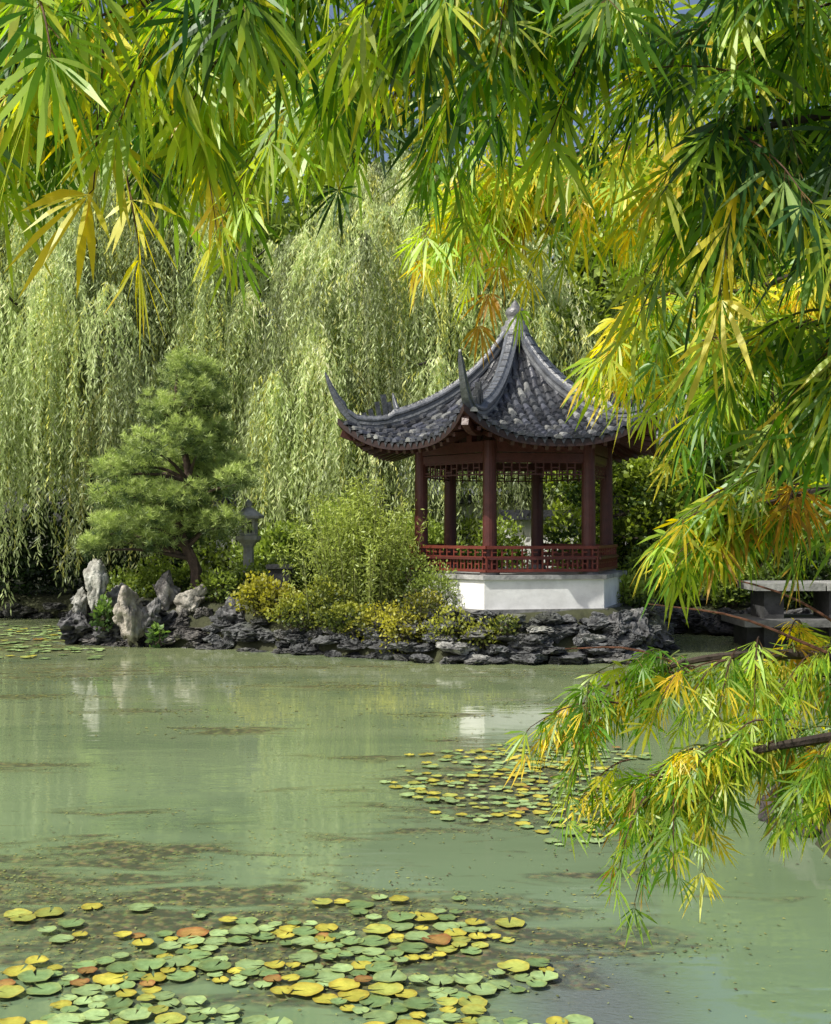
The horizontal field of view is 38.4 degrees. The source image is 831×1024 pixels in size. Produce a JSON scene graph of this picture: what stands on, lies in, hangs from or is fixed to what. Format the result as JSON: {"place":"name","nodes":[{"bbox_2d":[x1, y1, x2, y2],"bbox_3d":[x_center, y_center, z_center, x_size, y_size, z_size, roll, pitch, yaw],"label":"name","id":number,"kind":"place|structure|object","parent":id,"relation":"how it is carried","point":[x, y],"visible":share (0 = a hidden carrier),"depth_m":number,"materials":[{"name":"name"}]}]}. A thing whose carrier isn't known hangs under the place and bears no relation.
{"place":"outdoors","nodes":[
{"label":"outdoors","id":0,"kind":"place"},
{"bbox_2d":[266,564,294,597],"bbox_3d":[-2.440,1.304,21.584,0.470,0.711,0.470,0,-1,0],"label":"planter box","id":1,"kind":"object","parent":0,"point":[276,570],"visible":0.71,"depth_m":21.39,"materials":[{"name":"stone"}]},
{"bbox_2d":[0,618,830,1023],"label":"pond water","id":2,"kind":"structure","parent":0,"point":[226,774],"depth_m":7.93,"materials":[{"name":"green liquid"}]},
{"bbox_2d":[0,623,104,658],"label":"lily pads","id":3,"kind":"object","parent":2,"relation":"on","point":[43,645],"visible":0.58,"depth_m":21.55,"materials":[{"name":"green plant"}]},
{"bbox_2d":[0,894,592,1023],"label":"lily pads","id":4,"kind":"object","parent":2,"relation":"on","point":[386,1013],"visible":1,"depth_m":5.61,"materials":[{"name":"green plant"}]},
{"bbox_2d":[0,628,830,1022],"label":"duckweed","id":5,"kind":"object","parent":2,"relation":"on","point":[308,854],"visible":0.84,"depth_m":6.92,"materials":[{"name":"green plant"}]},
{"bbox_2d":[379,743,660,844],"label":"lily pads","id":6,"kind":"object","parent":2,"relation":"on","point":[523,823],"visible":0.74,"depth_m":9.65,"materials":[{"name":"green plant"}]},
{"bbox_2d":[0,530,830,858],"bbox_3d":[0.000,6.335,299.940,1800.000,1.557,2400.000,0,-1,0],"label":"ground","id":7,"kind":"structure","parent":0,"point":[40,600],"depth_m":20.87,"materials":[{"name":"soil"}]},
{"bbox_2d":[4,416,90,562],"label":"willow tree","id":8,"kind":"object","parent":7,"relation":"on","point":[30,482],"visible":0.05,"depth_m":32.72,"materials":[{"name":"green plant"}]},
{"bbox_2d":[4,166,91,563],"bbox_3d":[-11.815,-6.141,42.155,12.994,17.572,12.110,-1,-1,44],"label":"deciduous tree","id":9,"kind":"object","parent":7,"relation":"on","point":[44,481],"depth_m":39.80,"materials":[{"name":"green plant"}]},
{"bbox_2d":[106,582,125,607],"bbox_3d":[-5.503,1.654,22.088,0.487,0.709,0.434,0,-1,0],"label":"scholar rock","id":10,"kind":"object","parent":7,"relation":"on","point":[113,593],"visible":0.38,"depth_m":21.98,"materials":[{"name":"stone"}]},
{"bbox_2d":[0,123,313,613],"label":"willow tree","id":11,"kind":"object","parent":7,"relation":"on","point":[70,356],"visible":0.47,"depth_m":27.36,"materials":[{"name":"green plant"}]},
{"bbox_2d":[105,553,211,597],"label":"green shrub","id":12,"kind":"object","parent":7,"relation":"on","point":[133,581],"visible":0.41,"depth_m":22.54,"materials":[{"name":"green plant"}]},
{"bbox_2d":[74,343,264,589],"bbox_3d":[-4.518,-0.615,22.216,3.638,4.901,2.689,0,-1,0],"label":"pine tree","id":13,"kind":"object","parent":7,"relation":"on","point":[188,517],"visible":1,"depth_m":21.70,"materials":[{"name":"green plant"}]},
{"bbox_2d":[174,584,207,614],"bbox_3d":[-4.068,1.635,21.687,0.599,0.676,0.385,0,-1,0],"label":"scholar rock","id":14,"kind":"object","parent":7,"relation":"on","point":[190,601],"visible":0.97,"depth_m":21.57,"materials":[{"name":"stone"}]},
{"bbox_2d":[116,125,321,483],"bbox_3d":[-5.247,-6.421,43.718,12.274,18.177,13.479,0,-1,0],"label":"deciduous tree","id":15,"kind":"object","parent":7,"relation":"on","point":[286,232],"depth_m":39.76,"materials":[{"name":"green plant"}]},
{"bbox_2d":[187,553,307,602],"bbox_3d":[-3.033,1.232,22.321,2.411,0.980,1.169,1,-1,-42],"label":"green shrub","id":16,"kind":"object","parent":7,"relation":"on","point":[234,578],"visible":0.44,"depth_m":22.01,"materials":[{"name":"green plant"}]},
{"bbox_2d":[233,499,264,597],"bbox_3d":[-3.200,0.793,22.891,0.592,2.070,0.605,0,-1,0],"label":"stone lantern","id":17,"kind":"object","parent":7,"relation":"on","point":[248,541],"visible":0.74,"depth_m":22.80,"materials":[{"name":"grey stone"}]},
{"bbox_2d":[228,570,305,620],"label":"yellow shrub","id":18,"kind":"object","parent":7,"relation":"on","point":[270,597],"visible":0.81,"depth_m":20.71,"materials":[{"name":"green plant"}]},
{"bbox_2d":[224,492,466,594],"bbox_3d":[-1.489,0.844,24.814,5.144,2.605,2.202,0,-1,0],"label":"green shrub","id":19,"kind":"object","parent":7,"relation":"on","point":[262,546],"visible":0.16,"depth_m":24.76,"materials":[{"name":"green plant"}]},
{"bbox_2d":[269,466,432,618],"bbox_3d":[-1.089,0.511,20.611,2.809,2.616,2.249,0,-1,0],"label":"bamboo clump","id":20,"kind":"object","parent":7,"relation":"on","point":[360,576],"visible":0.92,"depth_m":20.35,"materials":[{"name":"green plant"}]},
{"bbox_2d":[57,596,680,664],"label":"rock shoreline","id":21,"kind":"structure","parent":7,"relation":"on","point":[629,628],"depth_m":19.26,"materials":[{"name":"grey stone"}]},
{"bbox_2d":[71,587,87,614],"bbox_3d":[-6.181,1.685,21.994,0.315,0.616,0.440,0,-1,0],"label":"scholar rock","id":22,"kind":"object","parent":21,"relation":"on","point":[79,602],"visible":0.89,"depth_m":21.89,"materials":[{"name":"stone"}]},
{"bbox_2d":[83,558,108,612],"bbox_3d":[-5.814,1.378,21.747,0.477,1.096,0.370,0,-1,0],"label":"scholar rock","id":23,"kind":"object","parent":21,"relation":"on","point":[96,577],"visible":0.88,"depth_m":21.64,"materials":[{"name":"stone"}]},
{"bbox_2d":[112,585,144,646],"bbox_3d":[-5.126,1.859,21.333,0.498,1.132,0.693,0,-1,25],"label":"scholar rock","id":24,"kind":"object","parent":21,"relation":"on","point":[127,618],"visible":0.98,"depth_m":21.11,"materials":[{"name":"stone"}]},
{"bbox_2d":[141,597,161,638],"bbox_3d":[-4.750,1.904,21.401,0.366,0.794,0.505,1,-1,-40],"label":"scholar rock","id":25,"kind":"object","parent":21,"relation":"on","point":[151,611],"visible":0.83,"depth_m":21.27,"materials":[{"name":"stone"}]},
{"bbox_2d":[152,570,180,610],"bbox_3d":[-4.573,1.491,21.866,0.524,0.860,0.414,0,-1,0],"label":"scholar rock","id":26,"kind":"object","parent":21,"relation":"on","point":[167,590],"visible":0.87,"depth_m":21.79,"materials":[{"name":"stone"}]},
{"bbox_2d":[264,575,374,636],"bbox_3d":[-1.523,1.577,20.082,1.975,1.051,1.059,0,-1,30],"label":"shrub","id":27,"kind":"object","parent":21,"relation":"on","point":[323,614],"visible":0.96,"depth_m":20.02,"materials":[{"name":"green plant"}]},
{"bbox_2d":[242,89,542,501],"bbox_3d":[-0.808,-6.040,41.109,11.228,17.296,10.455,0,-1,-21],"label":"deciduous tree","id":28,"kind":"object","parent":7,"relation":"on","point":[288,208],"visible":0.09,"depth_m":39.32,"materials":[{"name":"green plant"}]},
{"bbox_2d":[344,588,447,653],"bbox_3d":[-0.300,1.772,19.354,1.681,1.113,1.081,0,-1,30],"label":"shrub","id":29,"kind":"object","parent":7,"relation":"on","point":[393,618],"visible":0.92,"depth_m":19.22,"materials":[{"name":"yellow plant"}]},
{"bbox_2d":[0,482,797,601],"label":"hedge","id":30,"kind":"object","parent":7,"relation":"on","point":[28,576],"visible":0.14,"depth_m":28.51,"materials":[{"name":"green plant"}]},
{"bbox_2d":[0,602,812,635],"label":"rock shoreline","id":31,"kind":"structure","parent":7,"relation":"on","point":[710,623],"depth_m":23.89,"materials":[{"name":"grey stone"}]},
{"bbox_2d":[206,146,622,571],"bbox_3d":[-0.136,-3.329,30.829,11.038,11.742,11.324,0,-1,0],"label":"willow tree","id":32,"kind":"object","parent":7,"relation":"on","point":[358,335],"visible":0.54,"depth_m":27.22,"materials":[{"name":"green plant"}]},
{"bbox_2d":[0,0,830,949],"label":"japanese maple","id":33,"kind":"object","parent":7,"relation":"on","point":[742,176],"visible":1,"depth_m":2.09,"materials":[{"name":"green plant"}]},
{"bbox_2d":[209,504,624,588],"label":"garden wall","id":34,"kind":"structure","parent":7,"relation":"on","point":[471,508],"depth_m":28.60,"materials":[{"name":"white paint"}]},
{"bbox_2d":[211,495,693,503],"bbox_3d":[0.990,-0.299,28.732,12.120,0.220,0.610,0,-1,0],"label":"wall coping","id":35,"kind":"object","parent":34,"relation":"on","point":[469,498],"depth_m":28.68,"materials":[{"name":"tile"}]},
{"bbox_2d":[389,545,464,611],"bbox_3d":[0.105,1.109,19.897,1.454,1.178,1.041,-1,-1,40],"label":"shrub","id":36,"kind":"object","parent":7,"relation":"on","point":[420,581],"visible":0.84,"depth_m":19.87,"materials":[{"name":"green plant"}]},
{"bbox_2d":[416,604,521,649],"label":"shrub","id":37,"kind":"object","parent":7,"relation":"on","point":[496,627],"visible":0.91,"depth_m":18.79,"materials":[{"name":"green plant"}]},
{"bbox_2d":[325,300,686,614],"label":"hexagonal pavilion","id":38,"kind":"structure","parent":7,"relation":"on","point":[503,411],"depth_m":19.87,"materials":[{"name":"tile"}]},
{"bbox_2d":[462,511,657,592],"bbox_3d":[2.993,0.870,25.241,4.255,1.830,1.338,0,-1,0],"label":"green shrub","id":39,"kind":"object","parent":7,"relation":"on","point":[504,539],"visible":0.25,"depth_m":25.12,"materials":[{"name":"green plant"}]},
{"bbox_2d":[502,149,654,501],"bbox_3d":[3.119,-5.158,42.746,12.346,15.601,10.505,0,-1,0],"label":"deciduous tree","id":40,"kind":"object","parent":7,"relation":"on","point":[578,265],"visible":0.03,"depth_m":39.38,"materials":[{"name":"green plant"}]},
{"bbox_2d":[503,520,709,600],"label":"garden wall","id":41,"kind":"structure","parent":7,"relation":"on","point":[527,530],"depth_m":26.00,"materials":[{"name":"white paint"}]},
{"bbox_2d":[498,510,681,519],"bbox_3d":[4.140,0.064,26.127,4.620,0.220,0.610,0,-1,0],"label":"wall coping","id":42,"kind":"object","parent":41,"relation":"on","point":[526,513],"depth_m":26.07,"materials":[{"name":"tile"}]},
{"bbox_2d":[510,247,721,502],"bbox_3d":[5.249,-2.042,29.375,6.358,8.764,6.014,0,-1,8],"label":"deciduous tree","id":43,"kind":"object","parent":7,"relation":"on","point":[599,311],"visible":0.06,"depth_m":29.20,"materials":[{"name":"green plant"}]},
{"bbox_2d":[543,414,704,567],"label":"deciduous tree","id":44,"kind":"object","parent":7,"relation":"on","point":[633,480],"visible":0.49,"depth_m":24.50,"materials":[{"name":"green plant"}]},
{"bbox_2d":[561,216,795,493],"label":"deciduous tree","id":45,"kind":"object","parent":7,"relation":"on","point":[592,271],"depth_m":42.19,"materials":[{"name":"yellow plant"}]},
{"bbox_2d":[615,548,763,608],"bbox_3d":[4.613,1.433,23.319,5.244,1.496,2.868,1,-1,-45],"label":"green shrub","id":46,"kind":"object","parent":7,"relation":"on","point":[627,595],"visible":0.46,"depth_m":22.51,"materials":[{"name":"green plant"}]},
{"bbox_2d":[637,368,830,602],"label":"deciduous tree","id":47,"kind":"object","parent":7,"relation":"on","point":[740,454],"visible":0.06,"depth_m":25.23,"materials":[{"name":"green plant"}]},
{"bbox_2d":[642,228,827,549],"bbox_3d":[8.533,-2.388,28.278,6.253,9.412,6.460,-1,-1,34],"label":"deciduous tree","id":48,"kind":"object","parent":7,"relation":"on","point":[769,270],"depth_m":27.52,"materials":[{"name":"green plant"}]},
{"bbox_2d":[698,259,828,553],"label":"deciduous tree","id":49,"kind":"object","parent":7,"relation":"on","point":[772,451],"depth_m":40.59,"materials":[{"name":"green plant"}]},
{"bbox_2d":[721,580,830,647],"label":"stone footbridge","id":50,"kind":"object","parent":7,"relation":"on","point":[767,608],"visible":0.61,"depth_m":21.12,"materials":[{"name":"grey stone"}]},
{"bbox_2d":[742,540,830,609],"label":"green shrub","id":51,"kind":"object","parent":7,"relation":"on","point":[769,574],"visible":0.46,"depth_m":23.66,"materials":[{"name":"green plant"}]},
{"bbox_2d":[757,777,830,836],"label":"bank rock","id":52,"kind":"object","parent":7,"relation":"on","point":[761,808],"visible":0.16,"depth_m":8.53,"materials":[{"name":"grey stone"}]},
{"bbox_2d":[0,0,830,529],"label":"sky","id":53,"kind":"structure","parent":0,"point":[692,2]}
]}

